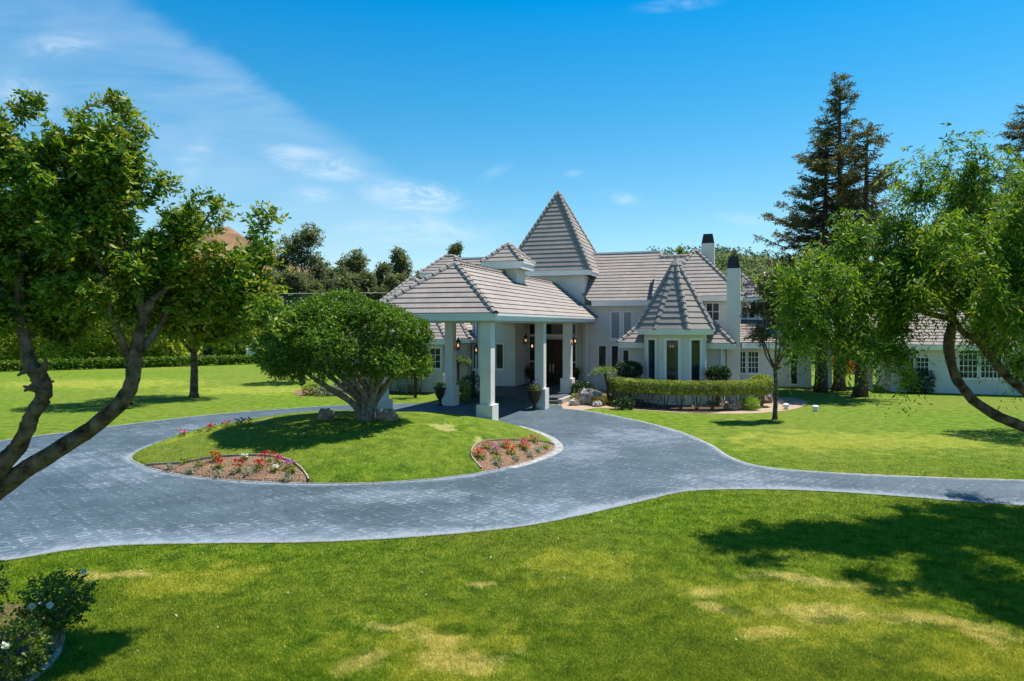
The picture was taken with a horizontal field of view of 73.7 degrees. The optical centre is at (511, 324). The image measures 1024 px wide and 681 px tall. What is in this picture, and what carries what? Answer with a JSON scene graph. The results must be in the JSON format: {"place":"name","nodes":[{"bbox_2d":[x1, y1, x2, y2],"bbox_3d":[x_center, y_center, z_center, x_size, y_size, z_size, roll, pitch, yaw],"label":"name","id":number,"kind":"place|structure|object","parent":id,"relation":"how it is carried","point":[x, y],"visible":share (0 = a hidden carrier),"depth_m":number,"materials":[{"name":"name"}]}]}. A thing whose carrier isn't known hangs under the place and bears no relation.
{"place":"outdoors","nodes":[
{"label":"outdoors","id":0,"kind":"place"},
{"bbox_2d":[168,226,308,336],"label":"brown hill","id":1,"kind":"structure","parent":0,"point":[230,235],"depth_m":361.72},
{"bbox_2d":[148,441,553,482],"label":"flower bed soil","id":2,"kind":"structure","parent":0,"point":[269,475],"depth_m":20.23,"materials":[{"name":"soil"}]},
{"bbox_2d":[145,454,308,479],"bbox_3d":[-8.338,4.131,20.417,6.145,0.500,0.860,0,0,21],"label":"bed edging","id":3,"kind":"object","parent":2,"relation":"on","point":[268,455],"visible":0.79,"depth_m":20.63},
{"bbox_2d":[228,459,246,472],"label":"bedding plant","id":4,"kind":"object","parent":2,"relation":"on","point":[240,465],"visible":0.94,"depth_m":19.56,"materials":[{"name":"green plant"}]},
{"bbox_2d":[253,458,265,472],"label":"bedding plant","id":5,"kind":"object","parent":2,"relation":"on","point":[259,462],"visible":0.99,"depth_m":19.63,"materials":[{"name":"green plant"}]},
{"bbox_2d":[252,450,277,464],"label":"bedding plant","id":6,"kind":"object","parent":2,"relation":"on","point":[264,458],"visible":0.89,"depth_m":19.99,"materials":[{"name":"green plant"}]},
{"bbox_2d":[471,439,553,468],"bbox_3d":[-0.199,4.104,22.803,1.175,0.533,4.896,0,0,30],"label":"bed edging","id":7,"kind":"object","parent":2,"relation":"on","point":[475,461],"visible":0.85,"depth_m":23.00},
{"bbox_2d":[0,340,1023,680],"bbox_3d":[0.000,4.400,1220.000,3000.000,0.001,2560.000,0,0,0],"label":"lawn ground","id":8,"kind":"structure","parent":0,"point":[82,396],"depth_m":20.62,"materials":[{"name":"plant"}]},
{"bbox_2d":[0,333,33,366],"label":"citrus tree","id":9,"kind":"object","parent":8,"relation":"on","point":[11,352],"visible":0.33,"depth_m":69.38,"materials":[{"name":"green plant"}]},
{"bbox_2d":[0,604,59,680],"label":"rose bed soil","id":10,"kind":"structure","parent":8,"relation":"on","point":[36,633],"depth_m":9.62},
{"bbox_2d":[0,560,11,617],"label":"rose bush","id":11,"kind":"object","parent":10,"relation":"on","point":[6,583],"visible":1,"depth_m":9.42,"materials":[{"name":"green plant"}]},
{"bbox_2d":[0,610,60,680],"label":"rose bush","id":12,"kind":"object","parent":10,"relation":"on","point":[12,666],"visible":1,"depth_m":8.24,"materials":[{"name":"green plant"}]},
{"bbox_2d":[24,602,64,680],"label":"bed edging","id":13,"kind":"object","parent":10,"relation":"on","point":[56,654],"visible":0.31,"depth_m":8.81,"materials":[{"name":"stone"}]},
{"bbox_2d":[9,566,100,649],"bbox_3d":[-6.124,3.801,9.216,1.177,1.260,0.929,0,0,0],"label":"rose bush","id":14,"kind":"object","parent":10,"relation":"on","point":[52,609],"visible":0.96,"depth_m":9.15,"materials":[{"name":"green plant"}]},
{"bbox_2d":[13,324,68,359],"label":"citrus tree","id":15,"kind":"object","parent":8,"relation":"on","point":[38,356],"visible":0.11,"depth_m":70.33,"materials":[{"name":"green plant"}]},
{"bbox_2d":[47,331,101,361],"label":"citrus tree","id":16,"kind":"object","parent":8,"relation":"on","point":[81,353],"visible":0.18,"depth_m":71.36,"materials":[{"name":"green plant"}]},
{"bbox_2d":[83,317,125,360],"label":"citrus tree","id":17,"kind":"object","parent":8,"relation":"on","point":[104,351],"visible":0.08,"depth_m":72.19,"materials":[{"name":"green plant"}]},
{"bbox_2d":[99,325,160,357],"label":"citrus tree","id":18,"kind":"object","parent":8,"relation":"on","point":[119,354],"visible":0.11,"depth_m":71.21,"materials":[{"name":"green plant"}]},
{"bbox_2d":[82,293,180,404],"bbox_3d":[-21.072,0.651,37.511,7.252,7.599,5.560,0,0,0],"label":"lawn tree","id":19,"kind":"object","parent":8,"relation":"on","point":[104,326],"visible":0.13,"depth_m":37.17,"materials":[{"name":"green plant"}]},
{"bbox_2d":[0,87,296,500],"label":"leaning tree","id":20,"kind":"object","parent":8,"relation":"on","point":[74,253],"visible":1,"depth_m":9.11,"materials":[{"name":"green plant"}]},
{"bbox_2d":[0,353,299,371],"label":"hedge","id":21,"kind":"object","parent":8,"relation":"on","point":[104,362],"visible":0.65,"depth_m":69.41,"materials":[{"name":"green plant"}]},
{"bbox_2d":[149,332,187,359],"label":"citrus tree","id":22,"kind":"object","parent":8,"relation":"on","point":[172,351],"visible":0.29,"depth_m":73.08,"materials":[{"name":"green plant"}]},
{"bbox_2d":[173,256,227,397],"bbox_3d":[-19.081,-0.015,41.416,7.241,8.931,6.513,0,0,35],"label":"lawn tree","id":23,"kind":"object","parent":8,"relation":"on","point":[193,393],"visible":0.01,"depth_m":41.36,"materials":[{"name":"brown plant"}]},
{"bbox_2d":[0,403,406,440],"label":"driveway kerb","id":24,"kind":"structure","parent":8,"relation":"on","point":[201,415],"depth_m":32.64,"materials":[{"name":"concrete"}]},
{"bbox_2d":[211,326,255,357],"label":"citrus tree","id":25,"kind":"object","parent":8,"relation":"on","point":[232,351],"visible":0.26,"depth_m":82.76,"materials":[{"name":"green plant"}]},
{"bbox_2d":[207,335,273,358],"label":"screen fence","id":26,"kind":"object","parent":8,"relation":"on","point":[210,351],"visible":0.08,"depth_m":83.97,"materials":[{"name":"plant"}]},
{"bbox_2d":[243,324,264,347],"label":"citrus tree","id":27,"kind":"object","parent":8,"relation":"on","point":[256,333],"visible":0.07,"depth_m":83.45,"materials":[{"name":"green plant"}]},
{"bbox_2d":[268,272,292,304],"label":"background tree","id":28,"kind":"object","parent":8,"relation":"on","point":[277,282],"visible":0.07,"depth_m":94.87,"materials":[{"name":"green plant"}]},
{"bbox_2d":[273,253,289,273],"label":"eucalyptus tree","id":29,"kind":"object","parent":8,"relation":"on","point":[280,268],"visible":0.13,"depth_m":107.53,"materials":[{"name":"green plant"}]},
{"bbox_2d":[277,265,309,302],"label":"eucalyptus tree","id":30,"kind":"object","parent":8,"relation":"on","point":[296,281],"visible":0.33,"depth_m":94.77,"materials":[{"name":"green plant"}]},
{"bbox_2d":[283,295,315,382],"bbox_3d":[-16.030,1.053,52.039,4.786,6.794,4.787,0,0,0],"label":"lawn tree","id":31,"kind":"object","parent":8,"relation":"on","point":[288,302],"visible":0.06,"depth_m":51.86,"materials":[{"name":"green plant"}]},
{"bbox_2d":[272,221,331,281],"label":"eucalyptus tree","id":32,"kind":"object","parent":8,"relation":"on","point":[295,244],"visible":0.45,"depth_m":108.00,"materials":[{"name":"green plant"}]},
{"bbox_2d":[285,269,319,289],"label":"background tree","id":33,"kind":"object","parent":8,"relation":"on","point":[307,276],"visible":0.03,"depth_m":99.48,"materials":[{"name":"green plant"}]},
{"bbox_2d":[300,278,325,297],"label":"eucalyptus tree","id":34,"kind":"object","parent":8,"relation":"on","point":[315,287],"visible":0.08,"depth_m":94.49,"materials":[{"name":"green plant"}]},
{"bbox_2d":[316,274,342,353],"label":"background tree","id":35,"kind":"object","parent":8,"relation":"on","point":[326,282],"visible":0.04,"depth_m":97.80,"materials":[{"name":"green plant"}]},
{"bbox_2d":[325,265,353,279],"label":"eucalyptus tree","id":36,"kind":"object","parent":8,"relation":"on","point":[337,270],"depth_m":99.20,"materials":[{"name":"green plant"}]},
{"bbox_2d":[324,271,368,296],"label":"eucalyptus tree","id":37,"kind":"object","parent":8,"relation":"on","point":[345,282],"visible":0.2,"depth_m":91.52,"materials":[{"name":"green plant"}]},
{"bbox_2d":[333,247,374,275],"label":"eucalyptus tree","id":38,"kind":"object","parent":8,"relation":"on","point":[354,262],"visible":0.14,"depth_m":112.71,"materials":[{"name":"green plant"}]},
{"bbox_2d":[350,268,385,299],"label":"eucalyptus tree","id":39,"kind":"object","parent":8,"relation":"on","point":[370,280],"visible":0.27,"depth_m":93.20,"materials":[{"name":"green plant"}]},
{"bbox_2d":[294,387,460,394],"bbox_3d":[-8.057,4.392,45.208,12.658,0.001,5.512,0,0,0],"label":"bed","id":40,"kind":"object","parent":8,"relation":"on","point":[298,392],"visible":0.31,"depth_m":44.30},
{"bbox_2d":[302,384,322,395],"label":"shrub","id":41,"kind":"object","parent":40,"relation":"on","point":[311,392],"visible":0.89,"depth_m":42.54,"materials":[{"name":"green plant"}]},
{"bbox_2d":[314,384,333,395],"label":"shrub","id":42,"kind":"object","parent":40,"relation":"on","point":[325,392],"visible":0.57,"depth_m":42.13,"materials":[{"name":"green plant"}]},
{"bbox_2d":[336,370,429,393],"bbox_3d":[-8.547,3.517,44.225,6.769,1.816,1.124,0,0,19],"label":"clipped hedge","id":43,"kind":"object","parent":40,"relation":"on","point":[411,382],"visible":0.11,"depth_m":43.48,"materials":[{"name":"green plant"}]},
{"bbox_2d":[374,261,393,287],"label":"eucalyptus tree","id":44,"kind":"object","parent":8,"relation":"on","point":[382,268],"visible":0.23,"depth_m":111.78,"materials":[{"name":"green plant"}]},
{"bbox_2d":[382,272,408,294],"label":"eucalyptus tree","id":45,"kind":"object","parent":8,"relation":"on","point":[392,281],"visible":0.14,"depth_m":92.90,"materials":[{"name":"green plant"}]},
{"bbox_2d":[388,245,415,277],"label":"eucalyptus tree","id":46,"kind":"object","parent":8,"relation":"on","point":[399,259],"visible":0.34,"depth_m":116.54,"materials":[{"name":"green plant"}]},
{"bbox_2d":[408,367,433,397],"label":"palm","id":47,"kind":"object","parent":8,"relation":"on","point":[415,386],"visible":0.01,"depth_m":41.08,"materials":[{"name":"brown plant"}]},
{"bbox_2d":[444,240,463,257],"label":"eucalyptus tree","id":48,"kind":"object","parent":8,"relation":"on","point":[455,248],"visible":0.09,"depth_m":119.63,"materials":[{"name":"green plant"}]},
{"bbox_2d":[456,379,471,401],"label":"shrub","id":49,"kind":"object","parent":8,"relation":"on","point":[461,396],"visible":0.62,"depth_m":38.85,"materials":[{"name":"green plant"}]},
{"bbox_2d":[456,355,472,384],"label":"palm","id":50,"kind":"object","parent":8,"relation":"on","point":[461,360],"visible":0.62,"depth_m":45.07,"materials":[{"name":"green plant"}]},
{"bbox_2d":[459,374,479,397],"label":"shrub","id":51,"kind":"object","parent":8,"relation":"on","point":[472,384],"visible":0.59,"depth_m":39.97,"materials":[{"name":"green plant"}]},
{"bbox_2d":[1,489,1023,560],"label":"driveway kerb","id":52,"kind":"structure","parent":8,"relation":"on","point":[486,530],"depth_m":14.47,"materials":[{"name":"concrete"}]},
{"bbox_2d":[332,191,882,420],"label":"house","id":53,"kind":"structure","parent":8,"relation":"on","point":[556,296],"depth_m":40.77,"materials":[{"name":"paint"}]},
{"bbox_2d":[422,347,441,369],"bbox_3d":[-5.334,2.202,44.421,1.715,1.487,0.090,0,0,19],"label":"window","id":54,"kind":"structure","parent":53,"relation":"in","point":[437,352],"depth_m":44.28,"materials":[{"name":"white glass"}]},
{"bbox_2d":[471,344,477,370],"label":"window","id":55,"kind":"structure","parent":53,"relation":"in","point":[473,352],"depth_m":46.43,"materials":[{"name":"glass"}]},
{"bbox_2d":[495,343,504,370],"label":"window","id":56,"kind":"structure","parent":53,"relation":"in","point":[499,347],"depth_m":45.84,"materials":[{"name":"white glass"}]},
{"bbox_2d":[525,360,534,383],"bbox_3d":[1.303,3.246,47.288,0.948,1.708,1.006,0,0,-44],"label":"urn planter","id":57,"kind":"object","parent":53,"relation":"on","point":[530,372],"visible":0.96,"depth_m":47.14,"materials":[{"name":"green plant"}]},
{"bbox_2d":[546,339,562,382],"bbox_3d":[2.804,2.563,47.998,1.826,3.053,0.165,0,0,19],"label":"door","id":58,"kind":"structure","parent":53,"relation":"in","point":[554,348],"depth_m":47.91,"materials":[{"name":"brown wood"}]},
{"bbox_2d":[573,367,582,380],"bbox_3d":[4.334,3.470,46.480,1.000,1.261,0.830,0,0,0],"label":"urn planter","id":59,"kind":"object","parent":53,"relation":"on","point":[576,373],"visible":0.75,"depth_m":46.26,"materials":[{"name":"green plant"}]},
{"bbox_2d":[597,345,607,373],"bbox_3d":[6.107,2.328,46.117,0.757,1.974,0.090,0,0,19],"label":"window","id":60,"kind":"structure","parent":53,"relation":"in","point":[602,349],"depth_m":46.14,"materials":[{"name":"glass"}]},
{"bbox_2d":[609,311,620,340],"bbox_3d":[6.939,0.067,45.824,0.814,1.983,0.090,0,0,19],"label":"window","id":61,"kind":"structure","parent":53,"relation":"in","point":[615,316],"depth_m":45.85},
{"bbox_2d":[610,345,619,373],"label":"window","id":62,"kind":"structure","parent":53,"relation":"in","point":[614,349],"depth_m":45.87,"materials":[{"name":"white glass"}]},
{"bbox_2d":[622,349,627,373],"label":"window","id":63,"kind":"structure","parent":53,"relation":"in","point":[624,351],"depth_m":45.63,"materials":[{"name":"glass"}]},
{"bbox_2d":[623,311,632,335],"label":"window","id":64,"kind":"structure","parent":53,"relation":"in","point":[627,315],"depth_m":45.58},
{"bbox_2d":[646,337,656,382],"bbox_3d":[7.886,1.980,38.283,0.190,2.540,0.900,0,0,-26],"label":"window","id":65,"kind":"structure","parent":53,"relation":"in","point":[651,339],"depth_m":38.50,"materials":[{"name":"glass"}]},
{"bbox_2d":[664,338,680,382],"bbox_3d":[8.807,1.980,37.457,0.900,2.540,0.190,0,0,19],"label":"window","id":66,"kind":"structure","parent":53,"relation":"in","point":[677,340],"depth_m":37.46,"materials":[{"name":"white glass"}]},
{"bbox_2d":[689,338,701,383],"bbox_3d":[10.042,1.980,37.523,0.900,2.540,0.190,0,0,-26],"label":"window","id":67,"kind":"structure","parent":53,"relation":"in","point":[690,339],"depth_m":37.52,"materials":[{"name":"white glass"}]},
{"bbox_2d":[706,302,720,321],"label":"window","id":68,"kind":"structure","parent":53,"relation":"in","point":[713,308],"depth_m":42.34,"materials":[{"name":"white glass"}]},
{"bbox_2d":[741,351,746,374],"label":"window","id":69,"kind":"structure","parent":53,"relation":"in","point":[743,353],"depth_m":40.49,"materials":[{"name":"white glass"}]},
{"bbox_2d":[741,306,755,317],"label":"window","id":70,"kind":"structure","parent":53,"relation":"in","point":[743,315],"depth_m":44.57,"materials":[{"name":"white glass"}]},
{"bbox_2d":[747,351,758,374],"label":"window","id":71,"kind":"structure","parent":53,"relation":"in","point":[753,356],"depth_m":40.31,"materials":[{"name":"white glass"}]},
{"bbox_2d":[789,357,798,385],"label":"window","id":72,"kind":"structure","parent":53,"relation":"in","point":[795,374],"depth_m":48.38,"materials":[{"name":"white glass"}]},
{"bbox_2d":[558,390,806,413],"bbox_3d":[9.858,4.392,39.179,13.594,0.001,12.243,0,0,15],"label":"sand bed","id":73,"kind":"object","parent":8,"relation":"on","point":[794,403],"visible":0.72,"depth_m":36.71,"materials":[{"name":"sand"}]},
{"bbox_2d":[568,398,579,405],"bbox_3d":[3.402,4.258,37.249,0.678,0.495,0.506,0,0,0],"label":"rock","id":74,"kind":"object","parent":73,"relation":"on","point":[573,402],"visible":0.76,"depth_m":37.10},
{"bbox_2d":[569,380,595,398],"bbox_3d":[4.210,3.914,40.512,1.685,1.314,1.336,0,0,0],"label":"shrub","id":75,"kind":"object","parent":73,"relation":"on","point":[576,385],"visible":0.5,"depth_m":40.31,"materials":[{"name":"green plant"}]},
{"bbox_2d":[578,388,601,404],"bbox_3d":[4.307,4.079,37.854,1.318,1.124,0.921,0,0,0],"label":"rock","id":76,"kind":"object","parent":73,"relation":"on","point":[585,396],"visible":0.59,"depth_m":37.56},
{"bbox_2d":[589,395,608,405],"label":"succulent clump","id":77,"kind":"object","parent":73,"relation":"on","point":[600,398],"visible":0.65,"depth_m":37.08,"materials":[{"name":"green plant"}]},
{"bbox_2d":[610,396,635,409],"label":"shrub","id":78,"kind":"object","parent":73,"relation":"on","point":[625,400],"visible":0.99,"depth_m":35.38,"materials":[{"name":"green plant"}]},
{"bbox_2d":[603,396,725,412],"bbox_3d":[7.776,4.384,38.182,8.975,0.001,5.839,0,0,38],"label":"mulch bed","id":79,"kind":"object","parent":73,"relation":"on","point":[642,404],"visible":0.52,"depth_m":36.20,"materials":[{"name":"soil"}]},
{"bbox_2d":[588,365,616,403],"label":"palm","id":80,"kind":"object","parent":79,"relation":"on","point":[604,369],"visible":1,"depth_m":37.79,"materials":[{"name":"green plant"}]},
{"bbox_2d":[615,360,643,397],"bbox_3d":[6.632,3.202,38.603,1.654,2.443,1.480,0,0,0],"label":"round bush","id":81,"kind":"object","parent":79,"relation":"on","point":[636,371],"visible":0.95,"depth_m":38.30,"materials":[{"name":"green plant"}]},
{"bbox_2d":[607,376,766,409],"bbox_3d":[9.269,3.651,36.350,8.598,1.628,2.988,0,0,12],"label":"clipped hedge","id":82,"kind":"object","parent":79,"relation":"on","point":[616,384],"visible":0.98,"depth_m":35.57,"materials":[{"name":"green plant"}]},
{"bbox_2d":[705,364,731,404],"bbox_3d":[11.310,3.299,37.403,1.519,2.249,1.399,0,0,0],"label":"round bush","id":83,"kind":"object","parent":79,"relation":"on","point":[712,373],"visible":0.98,"depth_m":37.14,"materials":[{"name":"green plant"}]},
{"bbox_2d":[722,401,743,410],"bbox_3d":[11.475,4.239,35.248,1.119,0.564,0.848,0,0,0],"label":"rock","id":84,"kind":"object","parent":73,"relation":"on","point":[734,405],"visible":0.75,"depth_m":35.07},
{"bbox_2d":[738,395,762,409],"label":"grass tuft","id":85,"kind":"object","parent":73,"relation":"on","point":[756,404],"visible":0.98,"depth_m":35.13,"materials":[{"name":"green plant"}]},
{"bbox_2d":[750,373,773,405],"bbox_3d":[13.505,3.514,36.874,1.597,1.824,1.493,0,0,0],"label":"round bush","id":86,"kind":"object","parent":73,"relation":"on","point":[768,380],"visible":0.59,"depth_m":36.65,"materials":[{"name":"green plant"}]},
{"bbox_2d":[740,272,800,419],"bbox_3d":[12.344,0.986,31.752,3.329,6.928,2.142,0,0,0],"label":"magnolia tree","id":87,"kind":"object","parent":8,"relation":"on","point":[762,337],"visible":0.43,"depth_m":31.64,"materials":[{"name":"green plant"}]},
{"bbox_2d":[563,408,1023,480],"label":"driveway kerb","id":88,"kind":"structure","parent":8,"relation":"on","point":[719,450],"depth_m":20.52,"materials":[{"name":"concrete"}]},
{"bbox_2d":[744,132,897,392],"bbox_3d":[20.277,-4.100,44.630,9.804,17.001,8.469,0,0,-22],"label":"redwood tree","id":89,"kind":"object","parent":8,"relation":"on","point":[817,166],"visible":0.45,"depth_m":44.36,"materials":[{"name":"green plant"}]},
{"bbox_2d":[791,71,893,391],"bbox_3d":[21.974,-6.230,45.783,6.439,21.260,6.482,0,0,-25],"label":"redwood tree","id":90,"kind":"object","parent":8,"relation":"on","point":[840,95],"visible":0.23,"depth_m":45.24,"materials":[{"name":"green plant"}]},
{"bbox_2d":[818,121,901,396],"bbox_3d":[21.816,-4.087,41.770,6.509,16.974,6.568,0,0,-17],"label":"redwood tree","id":91,"kind":"object","parent":8,"relation":"on","point":[862,204],"visible":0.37,"depth_m":41.75,"materials":[{"name":"green plant"}]},
{"bbox_2d":[755,122,1023,432],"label":"pepper tree","id":92,"kind":"object","parent":8,"relation":"on","point":[969,233],"visible":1,"depth_m":14.86,"materials":[{"name":"green plant"}]},
{"bbox_2d":[903,369,935,393],"bbox_3d":[26.142,3.657,43.782,1.982,1.743,1.223,0,0,0],"label":"box bush","id":93,"kind":"object","parent":8,"relation":"on","point":[927,380],"visible":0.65,"depth_m":43.54,"materials":[{"name":"green plant"}]},
{"bbox_2d":[876,308,1023,394],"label":"garage building","id":94,"kind":"structure","parent":8,"relation":"on","point":[943,380],"depth_m":43.90,"materials":[{"name":"paint"}]},
{"bbox_2d":[916,357,928,377],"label":"window","id":95,"kind":"structure","parent":94,"relation":"in","point":[924,364],"depth_m":44.30,"materials":[{"name":"white glass"}]},
{"bbox_2d":[958,350,978,379],"bbox_3d":[29.033,2.461,43.450,1.185,2.068,0.090,0,0,19],"label":"window","id":96,"kind":"structure","parent":94,"relation":"in","point":[972,369],"depth_m":43.47,"materials":[{"name":"white glass"}]},
{"bbox_2d":[979,352,1001,379],"bbox_3d":[30.210,2.438,43.036,1.302,2.049,0.090,0,0,19],"label":"window","id":97,"kind":"structure","parent":94,"relation":"in","point":[995,376],"depth_m":43.12,"materials":[{"name":"white glass"}]},
{"bbox_2d":[982,103,1023,246],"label":"redwood tree","id":98,"kind":"object","parent":8,"relation":"on","point":[1017,127],"visible":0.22,"depth_m":50.63,"materials":[{"name":"green plant"}]},
{"bbox_2d":[0,401,1023,559],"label":"driveway","id":99,"kind":"structure","parent":0,"point":[100,488],"depth_m":18.08,"materials":[{"name":"stone"}]},
{"bbox_2d":[132,410,551,482],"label":"island lawn","id":100,"kind":"structure","parent":99,"relation":"on","point":[377,433],"depth_m":21.88,"materials":[{"name":"plant"}]},
{"bbox_2d":[317,408,334,419],"bbox_3d":[-6.696,3.258,24.619,0.616,0.507,0.546,0,0,-28],"label":"rock","id":101,"kind":"object","parent":100,"relation":"on","point":[326,414],"visible":0.82,"depth_m":24.45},
{"bbox_2d":[245,288,437,420],"bbox_3d":[-6.111,1.099,24.613,6.402,4.903,6.381,0,0,-28],"label":"shade tree","id":102,"kind":"object","parent":100,"relation":"on","point":[338,314],"visible":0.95,"depth_m":22.82,"materials":[{"name":"green plant"}]},
{"bbox_2d":[377,408,398,421],"bbox_3d":[-4.450,3.260,24.404,0.779,0.542,0.715,0,0,0],"label":"rock","id":103,"kind":"object","parent":100,"relation":"on","point":[388,415],"visible":0.79,"depth_m":24.14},
{"bbox_2d":[129,434,555,483],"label":"island kerb","id":104,"kind":"structure","parent":99,"relation":"on","point":[131,459],"depth_m":19.54,"materials":[{"name":"concrete"}]},
{"bbox_2d":[432,382,445,405],"bbox_3d":[-3.952,3.737,37.194,0.982,1.325,0.931,0,0,0],"label":"urn planter","id":105,"kind":"object","parent":99,"relation":"on","point":[439,389],"visible":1,"depth_m":37.05,"materials":[{"name":"grey stone"}]},
{"bbox_2d":[523,379,544,409],"bbox_3d":[1.122,3.459,35.307,0.938,1.882,0.981,0,0,40],"label":"urn planter","id":106,"kind":"object","parent":99,"relation":"on","point":[534,393],"visible":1,"depth_m":35.10,"materials":[{"name":"grey stone"}]},
{"bbox_2d":[509,426,562,468],"bbox_3d":[0.827,4.392,25.183,2.034,0.036,8.764,0,0,0],"label":"kerb apron","id":107,"kind":"object","parent":99,"relation":"on","point":[559,447],"visible":0.73,"depth_m":23.48,"materials":[{"name":"concrete"}]},
{"bbox_2d":[0,0,1023,276],"label":"sky","id":108,"kind":"structure","parent":0,"point":[419,127],"materials":[{"name":"blue"}]},
{"bbox_2d":[686,252,789,302],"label":"green hill","id":109,"kind":"structure","parent":0,"point":[750,267],"depth_m":283.36,"materials":[{"name":"plant"}]},
{"bbox_2d":[625,243,797,290],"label":"orchard","id":110,"kind":"object","parent":109,"relation":"on","point":[722,249],"visible":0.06,"depth_m":290.24,"materials":[{"name":"green plant"}]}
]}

